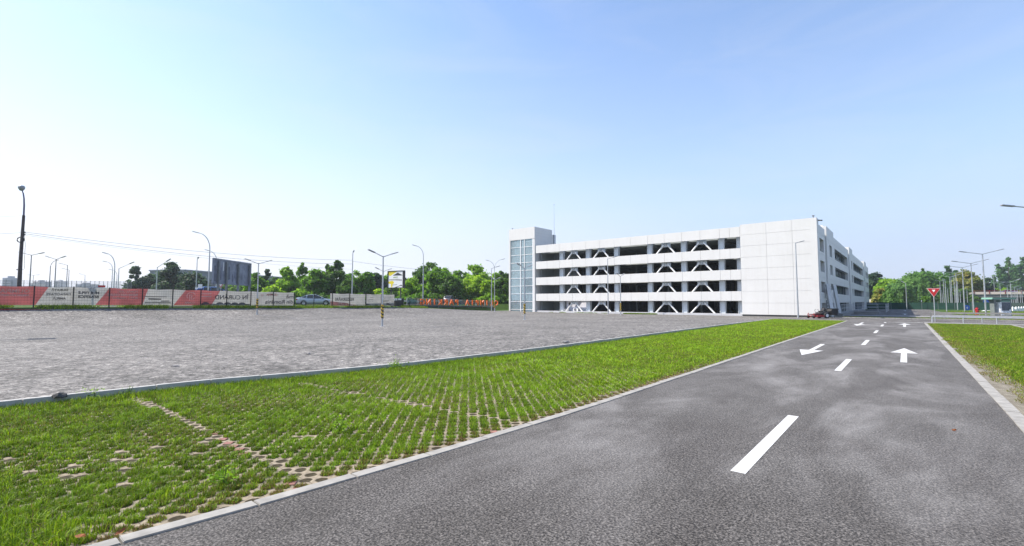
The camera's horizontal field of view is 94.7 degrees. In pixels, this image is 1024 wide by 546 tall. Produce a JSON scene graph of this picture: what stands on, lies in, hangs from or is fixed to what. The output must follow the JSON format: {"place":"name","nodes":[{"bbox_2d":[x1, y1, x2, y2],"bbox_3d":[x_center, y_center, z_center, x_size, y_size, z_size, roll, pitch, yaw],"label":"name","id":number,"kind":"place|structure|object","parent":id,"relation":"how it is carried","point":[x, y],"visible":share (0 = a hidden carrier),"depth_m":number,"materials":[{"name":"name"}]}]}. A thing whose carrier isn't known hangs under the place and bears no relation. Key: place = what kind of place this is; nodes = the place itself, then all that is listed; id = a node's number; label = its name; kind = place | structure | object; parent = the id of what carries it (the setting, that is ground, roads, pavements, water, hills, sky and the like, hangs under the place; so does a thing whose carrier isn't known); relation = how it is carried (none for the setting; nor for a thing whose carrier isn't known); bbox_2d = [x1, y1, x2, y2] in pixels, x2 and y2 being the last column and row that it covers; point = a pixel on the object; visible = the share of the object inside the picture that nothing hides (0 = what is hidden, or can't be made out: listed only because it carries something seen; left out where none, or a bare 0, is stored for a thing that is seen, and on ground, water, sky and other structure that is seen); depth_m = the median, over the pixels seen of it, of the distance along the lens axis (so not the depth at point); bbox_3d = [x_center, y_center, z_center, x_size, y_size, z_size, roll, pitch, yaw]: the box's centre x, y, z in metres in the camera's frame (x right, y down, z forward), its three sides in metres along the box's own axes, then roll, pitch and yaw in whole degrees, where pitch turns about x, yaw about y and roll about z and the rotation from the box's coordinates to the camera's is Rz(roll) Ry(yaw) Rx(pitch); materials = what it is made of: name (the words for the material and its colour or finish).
{"place":"outdoors","nodes":[
{"label":"outdoors","id":0,"kind":"place"},
{"bbox_2d":[0,308,817,400],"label":"gravel lot","id":1,"kind":"structure","parent":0,"point":[34,371],"depth_m":24.07,"materials":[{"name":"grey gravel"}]},
{"bbox_2d":[244,258,271,314],"bbox_3d":[-27.085,1.585,50.285,0.320,6.139,2.732,-3,-5,44],"label":"parking lamp","id":2,"kind":"object","parent":1,"relation":"on","point":[257,299],"visible":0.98,"depth_m":50.19,"materials":[{"name":"metal"}]},
{"bbox_2d":[367,249,397,325],"bbox_3d":[-10.048,1.312,36.669,0.320,6.139,2.732,-3,-4,40],"label":"parking lamp","id":3,"kind":"object","parent":1,"relation":"on","point":[382,311],"visible":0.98,"depth_m":36.59,"materials":[{"name":"metal"}]},
{"bbox_2d":[516,263,532,319],"bbox_3d":[1.314,2.079,49.502,0.320,6.139,2.732,-3,-4,38],"label":"parking lamp","id":4,"kind":"object","parent":1,"relation":"on","point":[524,289],"visible":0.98,"depth_m":49.41,"materials":[{"name":"metal"}]},
{"bbox_2d":[795,241,802,317],"bbox_3d":[33.822,0.850,55.290,1.059,9.340,0.240,0,-3,8],"label":"street lamp","id":5,"kind":"object","parent":1,"relation":"on","point":[797,281],"visible":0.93,"depth_m":55.28,"materials":[{"name":"metal"}]},
{"bbox_2d":[807,308,838,317],"bbox_3d":[35.795,4.608,54.425,3.192,1.189,1.417,0,-3,-6],"label":"car","id":6,"kind":"object","parent":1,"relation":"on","point":[825,312],"visible":0.98,"depth_m":54.04,"materials":[{"name":"metal"}]},
{"bbox_2d":[0,326,828,545],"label":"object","id":7,"kind":"object","parent":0,"point":[308,477],"depth_m":6.27,"materials":[{"name":"grey concrete"}]},
{"bbox_2d":[204,460,244,486],"bbox_3d":[-3.059,2.142,5.033,0.378,0.238,0.449,2,-4,-32],"label":"weed plant","id":8,"kind":"object","parent":7,"relation":"on","point":[222,472],"visible":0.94,"depth_m":4.99,"materials":[{"name":"green plant"}]},
{"bbox_2d":[320,412,360,433],"bbox_3d":[-2.610,2.235,7.064,0.590,0.298,0.556,-3,-4,40],"label":"weed plant","id":9,"kind":"object","parent":7,"relation":"on","point":[340,425],"visible":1,"depth_m":7.05,"materials":[{"name":"green plant"}]},
{"bbox_2d":[212,429,496,488],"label":"red paving","id":10,"kind":"structure","parent":7,"relation":"on","point":[293,482],"depth_m":6.43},
{"bbox_2d":[0,318,843,545],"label":"grass","id":11,"kind":"structure","parent":7,"relation":"on","point":[712,345],"depth_m":7.64,"materials":[{"name":"green plant"}]},
{"bbox_2d":[0,303,1023,319],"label":"verge grass","id":12,"kind":"structure","parent":0,"point":[84,306],"depth_m":53.30,"materials":[{"name":"green plant"}]},
{"bbox_2d":[0,0,1023,300],"label":"sky","id":13,"kind":"structure","parent":0,"point":[313,131],"materials":[{"name":"blue"}]},
{"bbox_2d":[2,304,1023,539],"bbox_3d":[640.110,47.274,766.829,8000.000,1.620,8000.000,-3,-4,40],"label":"ground","id":14,"kind":"structure","parent":0,"point":[502,307],"depth_m":77.82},
{"bbox_2d":[2,276,16,286],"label":"tower block","id":15,"kind":"structure","parent":14,"relation":"on","point":[11,278],"depth_m":621.24,"materials":[{"name":"white glass"}]},
{"bbox_2d":[16,185,25,286],"bbox_3d":[-47.086,-3.286,45.303,1.069,10.357,0.522,0,-3,-5],"label":"utility pole","id":16,"kind":"object","parent":14,"relation":"on","point":[21,242],"visible":0.98,"depth_m":45.16,"materials":[{"name":"metal"}]},
{"bbox_2d":[24,233,328,263],"bbox_3d":[-35.641,-2.408,58.749,0.034,1.182,35.088,-3,-4,40],"label":"power cable","id":17,"kind":"object","parent":16,"relation":"attached to","point":[169,252],"visible":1,"depth_m":53.62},
{"bbox_2d":[27,232,327,259],"bbox_3d":[-35.651,-2.761,58.770,0.034,0.784,35.087,-3,-4,40],"label":"power cable","id":18,"kind":"object","parent":16,"relation":"attached to","point":[168,248],"visible":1,"depth_m":54.08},
{"bbox_2d":[0,280,131,288],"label":"boundary fence","id":19,"kind":"object","parent":14,"relation":"on","point":[68,284],"visible":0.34,"depth_m":103.39,"materials":[{"name":"metal"}]},
{"bbox_2d":[121,266,148,288],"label":"pine tree","id":20,"kind":"object","parent":14,"relation":"on","point":[137,273],"visible":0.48,"depth_m":124.08,"materials":[{"name":"green plant"}]},
{"bbox_2d":[139,273,160,288],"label":"pine tree","id":21,"kind":"object","parent":14,"relation":"on","point":[149,280],"visible":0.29,"depth_m":125.90,"materials":[{"name":"green plant"}]},
{"bbox_2d":[150,261,184,289],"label":"pine tree","id":22,"kind":"object","parent":14,"relation":"on","point":[167,278],"visible":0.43,"depth_m":113.57,"materials":[{"name":"green plant"}]},
{"bbox_2d":[175,271,210,289],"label":"pine tree","id":23,"kind":"object","parent":14,"relation":"on","point":[188,281],"visible":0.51,"depth_m":110.27,"materials":[{"name":"green plant"}]},
{"bbox_2d":[0,286,422,306],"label":"fence","id":24,"kind":"object","parent":14,"relation":"on","point":[200,301],"visible":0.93,"depth_m":49.65,"materials":[{"name":"black metal"}]},
{"bbox_2d":[0,286,72,304],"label":"banner","id":25,"kind":"object","parent":24,"relation":"attached to","point":[63,293],"visible":1,"depth_m":40.72,"materials":[{"name":"red fabric"}]},
{"bbox_2d":[74,287,141,304],"bbox_3d":[-37.917,2.210,44.425,0.127,1.642,5.000,-3,-4,40],"label":"banner","id":26,"kind":"object","parent":24,"relation":"attached to","point":[93,298],"visible":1,"depth_m":44.29,"materials":[{"name":"red fabric"}]},
{"bbox_2d":[143,289,199,304],"bbox_3d":[-34.709,2.486,48.250,0.113,1.652,5.000,-3,-4,39],"label":"banner","id":27,"kind":"object","parent":24,"relation":"attached to","point":[185,298],"visible":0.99,"depth_m":48.16,"materials":[{"name":"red fabric"}]},
{"bbox_2d":[201,290,250,304],"bbox_3d":[-31.505,2.770,52.078,0.120,1.656,5.000,-3,-4,39],"label":"banner","id":28,"kind":"object","parent":24,"relation":"attached to","point":[212,297],"visible":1,"depth_m":51.89,"materials":[{"name":"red fabric"}]},
{"bbox_2d":[251,292,293,305],"bbox_3d":[-28.294,3.056,55.934,0.122,1.650,4.850,-3,-4,40],"label":"banner","id":29,"kind":"object","parent":24,"relation":"attached to","point":[278,300],"visible":1,"depth_m":55.90,"materials":[{"name":"beige fabric"}]},
{"bbox_2d":[330,293,364,305],"bbox_3d":[-22.012,3.588,63.469,0.136,1.624,5.200,-3,-4,40],"label":"banner","id":30,"kind":"object","parent":24,"relation":"attached to","point":[342,298],"visible":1,"depth_m":63.29,"materials":[{"name":"beige fabric"}]},
{"bbox_2d":[366,294,393,305],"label":"banner","id":31,"kind":"object","parent":24,"relation":"attached to","point":[377,301],"visible":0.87,"depth_m":67.10,"materials":[{"name":"beige fabric"}]},
{"bbox_2d":[149,269,281,286],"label":"office block","id":32,"kind":"structure","parent":14,"relation":"on","point":[205,274],"depth_m":215.67,"materials":[{"name":"grey glass"}]},
{"bbox_2d":[219,284,242,291],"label":"broadleaf tree","id":33,"kind":"object","parent":14,"relation":"on","point":[232,287],"visible":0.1,"depth_m":117.59,"materials":[{"name":"green plant"}]},
{"bbox_2d":[211,258,251,305],"bbox_3d":[-36.767,1.472,62.270,0.380,6.191,8.610,0,-3,-1],"label":"billboard","id":34,"kind":"object","parent":14,"relation":"on","point":[228,272],"visible":0.94,"depth_m":61.83,"materials":[{"name":"metal"}]},
{"bbox_2d":[242,272,270,291],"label":"broadleaf tree","id":35,"kind":"object","parent":14,"relation":"on","point":[262,283],"visible":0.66,"depth_m":111.25,"materials":[{"name":"green plant"}]},
{"bbox_2d":[261,269,272,285],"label":"pine tree","id":36,"kind":"object","parent":14,"relation":"on","point":[267,275],"visible":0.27,"depth_m":117.76,"materials":[{"name":"green plant"}]},
{"bbox_2d":[261,284,286,292],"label":"shrub","id":37,"kind":"object","parent":14,"relation":"on","point":[273,288],"visible":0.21,"depth_m":90.90,"materials":[{"name":"green plant"}]},
{"bbox_2d":[275,266,301,292],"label":"broadleaf tree","id":38,"kind":"object","parent":14,"relation":"on","point":[290,282],"visible":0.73,"depth_m":99.00,"materials":[{"name":"green plant"}]},
{"bbox_2d":[290,288,312,297],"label":"shrub","id":39,"kind":"object","parent":14,"relation":"on","point":[300,292],"visible":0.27,"depth_m":87.11,"materials":[{"name":"green plant"}]},
{"bbox_2d":[295,262,308,289],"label":"poplar tree","id":40,"kind":"object","parent":14,"relation":"on","point":[300,271],"visible":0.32,"depth_m":107.86,"materials":[{"name":"green plant"}]},
{"bbox_2d":[300,268,330,295],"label":"broadleaf tree","id":41,"kind":"object","parent":14,"relation":"on","point":[316,282],"visible":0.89,"depth_m":94.88,"materials":[{"name":"green plant"}]},
{"bbox_2d":[325,260,346,295],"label":"broadleaf tree","id":42,"kind":"object","parent":14,"relation":"on","point":[331,273],"visible":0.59,"depth_m":96.73,"materials":[{"name":"green plant"}]},
{"bbox_2d":[335,279,358,293],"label":"broadleaf tree","id":43,"kind":"object","parent":14,"relation":"on","point":[345,287],"visible":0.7,"depth_m":91.05,"materials":[{"name":"green plant"}]},
{"bbox_2d":[351,270,376,294],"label":"broadleaf tree","id":44,"kind":"object","parent":14,"relation":"on","point":[364,283],"visible":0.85,"depth_m":100.56,"materials":[{"name":"green plant"}]},
{"bbox_2d":[372,273,386,294],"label":"pine tree","id":45,"kind":"object","parent":14,"relation":"on","point":[377,277],"visible":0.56,"depth_m":119.01,"materials":[{"name":"green plant"}]},
{"bbox_2d":[0,320,763,407],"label":"lot kerb","id":46,"kind":"structure","parent":14,"relation":"on","point":[27,401],"depth_m":11.59,"materials":[{"name":"concrete"}]},
{"bbox_2d":[51,392,67,398],"bbox_3d":[-8.584,2.315,8.964,0.244,0.106,0.178,-2,-4,26],"label":"stone","id":47,"kind":"object","parent":46,"relation":"on","point":[59,395],"visible":1,"depth_m":8.92,"materials":[{"name":"grey stone"}]},
{"bbox_2d":[384,287,399,297],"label":"broadleaf tree","id":48,"kind":"object","parent":14,"relation":"on","point":[395,292],"visible":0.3,"depth_m":102.37,"materials":[{"name":"green plant"}]},
{"bbox_2d":[387,270,404,297],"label":"advertising board","id":49,"kind":"object","parent":14,"relation":"on","point":[395,279],"visible":0.93,"depth_m":79.25,"materials":[{"name":"metal"}]},
{"bbox_2d":[396,295,418,303],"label":"shrub","id":50,"kind":"object","parent":14,"relation":"on","point":[409,297],"visible":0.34,"depth_m":90.77,"materials":[{"name":"green plant"}]},
{"bbox_2d":[397,276,426,296],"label":"broadleaf tree","id":51,"kind":"object","parent":14,"relation":"on","point":[412,286],"visible":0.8,"depth_m":98.05,"materials":[{"name":"green plant"}]},
{"bbox_2d":[411,292,433,303],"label":"shrub","id":52,"kind":"object","parent":14,"relation":"on","point":[427,296],"visible":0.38,"depth_m":95.22,"materials":[{"name":"green plant"}]},
{"bbox_2d":[412,262,441,293],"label":"broadleaf tree","id":53,"kind":"object","parent":14,"relation":"on","point":[417,274],"visible":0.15,"depth_m":116.37,"materials":[{"name":"green plant"}]},
{"bbox_2d":[429,293,442,303],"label":"shrub","id":54,"kind":"object","parent":14,"relation":"on","point":[435,296],"visible":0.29,"depth_m":97.26,"materials":[{"name":"green plant"}]},
{"bbox_2d":[422,267,460,298],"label":"broadleaf tree","id":55,"kind":"object","parent":14,"relation":"on","point":[434,278],"visible":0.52,"depth_m":102.55,"materials":[{"name":"green plant"}]},
{"bbox_2d":[407,298,493,309],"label":"wall","id":56,"kind":"structure","parent":14,"relation":"on","point":[453,305],"depth_m":80.70,"materials":[{"name":"concrete"}]},
{"bbox_2d":[439,274,463,298],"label":"broadleaf tree","id":57,"kind":"object","parent":14,"relation":"on","point":[452,286],"visible":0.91,"depth_m":98.82,"materials":[{"name":"green plant"}]},
{"bbox_2d":[420,299,497,309],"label":"letter sign","id":58,"kind":"object","parent":14,"relation":"on","point":[457,301],"visible":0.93,"depth_m":79.55,"materials":[{"name":"orange plastic"}]},
{"bbox_2d":[453,270,468,296],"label":"broadleaf tree","id":59,"kind":"object","parent":14,"relation":"on","point":[463,276],"visible":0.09,"depth_m":133.50,"materials":[{"name":"green plant"}]},
{"bbox_2d":[454,294,478,303],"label":"shrub","id":60,"kind":"object","parent":14,"relation":"on","point":[467,297],"visible":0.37,"depth_m":100.70,"materials":[{"name":"green plant"}]},
{"bbox_2d":[87,321,845,545],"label":"road kerb","id":61,"kind":"structure","parent":14,"relation":"on","point":[152,531],"depth_m":5.14,"materials":[{"name":"concrete"}]},
{"bbox_2d":[460,275,485,296],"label":"broadleaf tree","id":62,"kind":"object","parent":14,"relation":"on","point":[472,284],"visible":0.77,"depth_m":104.32,"materials":[{"name":"green plant"}]},
{"bbox_2d":[466,264,490,279],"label":"broadleaf tree","id":63,"kind":"object","parent":14,"relation":"on","point":[479,270],"visible":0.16,"depth_m":114.50,"materials":[{"name":"green plant"}]},
{"bbox_2d":[472,293,499,303],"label":"shrub","id":64,"kind":"object","parent":14,"relation":"on","point":[487,297],"visible":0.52,"depth_m":98.35,"materials":[{"name":"green plant"}]},
{"bbox_2d":[477,280,497,296],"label":"broadleaf tree","id":65,"kind":"object","parent":14,"relation":"on","point":[484,288],"visible":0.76,"depth_m":102.70,"materials":[{"name":"green plant"}]},
{"bbox_2d":[493,271,508,296],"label":"broadleaf tree","id":66,"kind":"object","parent":14,"relation":"on","point":[502,285],"visible":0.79,"depth_m":106.75,"materials":[{"name":"green plant"}]},
{"bbox_2d":[495,294,508,303],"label":"shrub","id":67,"kind":"object","parent":14,"relation":"on","point":[504,298],"visible":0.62,"depth_m":102.59,"materials":[{"name":"green plant"}]},
{"bbox_2d":[509,204,869,316],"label":"parking building","id":68,"kind":"structure","parent":14,"relation":"on","point":[746,270],"depth_m":71.11,"materials":[{"name":"concrete"}]},
{"bbox_2d":[835,309,879,316],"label":"ramp","id":69,"kind":"structure","parent":14,"relation":"on","point":[860,311],"depth_m":73.83,"materials":[{"name":"concrete"}]},
{"bbox_2d":[868,272,885,298],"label":"pine tree","id":70,"kind":"object","parent":14,"relation":"on","point":[873,279],"visible":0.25,"depth_m":188.62,"materials":[{"name":"green plant"}]},
{"bbox_2d":[870,288,884,302],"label":"broadleaf tree","id":71,"kind":"object","parent":14,"relation":"on","point":[876,295],"visible":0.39,"depth_m":149.22,"materials":[{"name":"green plant"}]},
{"bbox_2d":[872,277,897,293],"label":"broadleaf tree","id":72,"kind":"object","parent":14,"relation":"on","point":[882,283],"visible":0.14,"depth_m":174.78,"materials":[{"name":"green plant"}]},
{"bbox_2d":[882,283,917,302],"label":"willow tree","id":73,"kind":"object","parent":14,"relation":"on","point":[895,293],"visible":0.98,"depth_m":137.56,"materials":[{"name":"green plant"}]},
{"bbox_2d":[894,271,951,302],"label":"willow tree","id":74,"kind":"object","parent":14,"relation":"on","point":[920,282],"visible":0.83,"depth_m":145.79,"materials":[{"name":"green plant"}]},
{"bbox_2d":[927,288,939,321],"bbox_3d":[40.090,3.135,44.799,0.995,3.383,0.109,-2,-4,35],"label":"yield sign","id":75,"kind":"object","parent":14,"relation":"on","point":[933,291],"visible":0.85,"depth_m":44.80,"materials":[{"name":"metal"}]},
{"bbox_2d":[867,301,1023,309],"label":"windbreak fence","id":76,"kind":"object","parent":14,"relation":"on","point":[930,305],"visible":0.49,"depth_m":116.58,"materials":[{"name":"metal"}]},
{"bbox_2d":[938,265,958,287],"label":"poplar tree","id":77,"kind":"object","parent":14,"relation":"on","point":[948,269],"visible":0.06,"depth_m":174.12,"materials":[{"name":"green plant"}]},
{"bbox_2d":[945,286,983,302],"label":"broadleaf tree","id":78,"kind":"object","parent":14,"relation":"on","point":[968,294],"visible":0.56,"depth_m":150.00,"materials":[{"name":"green plant"}]},
{"bbox_2d":[950,269,985,291],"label":"broadleaf tree","id":79,"kind":"object","parent":14,"relation":"on","point":[977,282],"visible":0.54,"depth_m":163.96,"materials":[{"name":"green plant"}]},
{"bbox_2d":[952,259,987,311],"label":"road lamp","id":80,"kind":"object","parent":14,"relation":"on","point":[971,282],"visible":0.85,"depth_m":80.96,"materials":[{"name":"metal"}]},
{"bbox_2d":[924,323,1023,432],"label":"road kerb","id":81,"kind":"structure","parent":14,"relation":"on","point":[1015,415],"depth_m":10.25,"materials":[{"name":"concrete"}]},
{"bbox_2d":[931,316,1023,323],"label":"tube barrier","id":82,"kind":"object","parent":14,"relation":"on","point":[977,317],"visible":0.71,"depth_m":40.04,"materials":[{"name":"metal"}]},
{"bbox_2d":[958,249,1002,314],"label":"road lamp","id":83,"kind":"object","parent":14,"relation":"on","point":[983,278],"visible":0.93,"depth_m":67.03,"materials":[{"name":"metal"}]},
{"bbox_2d":[977,276,998,291],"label":"broadleaf tree","id":84,"kind":"object","parent":14,"relation":"on","point":[989,286],"visible":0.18,"depth_m":169.31,"materials":[{"name":"green plant"}]},
{"bbox_2d":[970,290,1023,302],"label":"bridge","id":85,"kind":"structure","parent":14,"relation":"on","point":[989,294],"depth_m":147.18,"materials":[{"name":"concrete"}]},
{"bbox_2d":[981,298,1015,315],"bbox_3d":[66.325,4.676,64.205,3.374,2.668,1.660,0,-3,0],"label":"ticket kiosk","id":86,"kind":"object","parent":14,"relation":"on","point":[1001,306],"visible":0.76,"depth_m":63.59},
{"bbox_2d":[991,270,1009,288],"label":"poplar tree","id":87,"kind":"object","parent":14,"relation":"on","point":[1003,278],"visible":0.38,"depth_m":234.22,"materials":[{"name":"green plant"}]},
{"bbox_2d":[994,257,1023,289],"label":"poplar tree","id":88,"kind":"object","parent":14,"relation":"on","point":[1016,273],"visible":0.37,"depth_m":239.99,"materials":[{"name":"green plant"}]},
{"bbox_2d":[1007,257,1023,291],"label":"poplar tree","id":89,"kind":"object","parent":14,"relation":"on","point":[1021,264],"visible":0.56,"depth_m":236.69,"materials":[{"name":"green plant"}]},
{"bbox_2d":[117,321,1023,545],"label":"road","id":90,"kind":"structure","parent":0,"point":[869,447],"depth_m":5.30,"materials":[{"name":"grey asphalt"}]},
{"bbox_2d":[730,415,798,473],"bbox_3d":[3.666,2.340,6.678,0.160,0.001,3.450,-3,-4,40],"label":"lane marking","id":91,"kind":"object","parent":90,"relation":"on","point":[749,460],"visible":1,"depth_m":6.30,"materials":[{"name":"paint"}]},
{"bbox_2d":[800,344,823,354],"bbox_3d":[12.281,3.092,19.229,0.800,0.001,5.700,-3,-4,40],"label":"lane arrow","id":92,"kind":"object","parent":90,"relation":"on","point":[812,350],"visible":1,"depth_m":18.60,"materials":[{"name":"paint"}]},
{"bbox_2d":[834,359,851,370],"bbox_3d":[10.195,2.809,14.500,0.160,0.001,3.450,-3,-4,40],"label":"lane marking","id":93,"kind":"object","parent":90,"relation":"on","point":[841,366],"visible":1,"depth_m":14.26,"materials":[{"name":"paint"}]},
{"bbox_2d":[893,348,917,362],"bbox_3d":[14.335,2.974,17.261,0.800,0.001,5.900,-3,-4,40],"label":"lane arrow","id":94,"kind":"object","parent":90,"relation":"on","point":[903,351],"visible":1,"depth_m":17.88,"materials":[{"name":"paint"}]},
{"bbox_2d":[807,309,1023,326],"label":"cross road","id":95,"kind":"structure","parent":0,"point":[914,312],"depth_m":50.48,"materials":[{"name":"grey asphalt"}]},
{"bbox_2d":[787,317,1023,327],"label":"road kerb","id":96,"kind":"structure","parent":95,"relation":"on","point":[934,318],"depth_m":49.37,"materials":[{"name":"concrete"}]},
{"bbox_2d":[845,315,1023,324],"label":"pavement","id":97,"kind":"structure","parent":0,"point":[928,317],"depth_m":59.38,"materials":[{"name":"concrete"}]},
{"bbox_2d":[930,312,1023,316],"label":"barrier rail","id":98,"kind":"object","parent":97,"relation":"on","point":[964,313],"visible":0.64,"depth_m":55.96,"materials":[{"name":"metal"}]},
{"label":"lawn","id":99,"kind":"structure","parent":0,"visible":0},
{"bbox_2d":[926,323,1023,402],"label":"grass","id":100,"kind":"structure","parent":99,"relation":"on","point":[1007,341],"depth_m":20.34,"materials":[{"name":"green plant"}]},
{"bbox_2d":[928,324,1023,414],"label":"shoulder","id":101,"kind":"object","parent":99,"relation":"on","point":[1009,396],"visible":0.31,"depth_m":10.94},
{"label":"street","id":102,"kind":"structure","parent":0,"visible":0},
{"bbox_2d":[192,231,209,290],"bbox_3d":[-37.694,-0.427,57.128,2.260,9.369,0.280,0,-3,0],"label":"street lamp","id":103,"kind":"object","parent":102,"relation":"on","point":[209,261],"visible":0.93,"depth_m":57.12,"materials":[{"name":"metal"}]},
{"bbox_2d":[296,294,329,305],"bbox_3d":[-27.123,3.727,64.889,4.720,1.576,2.150,1,-4,-22],"label":"parked car","id":104,"kind":"object","parent":102,"relation":"on","point":[310,297],"visible":0.67,"depth_m":64.13,"materials":[{"name":"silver metal"}]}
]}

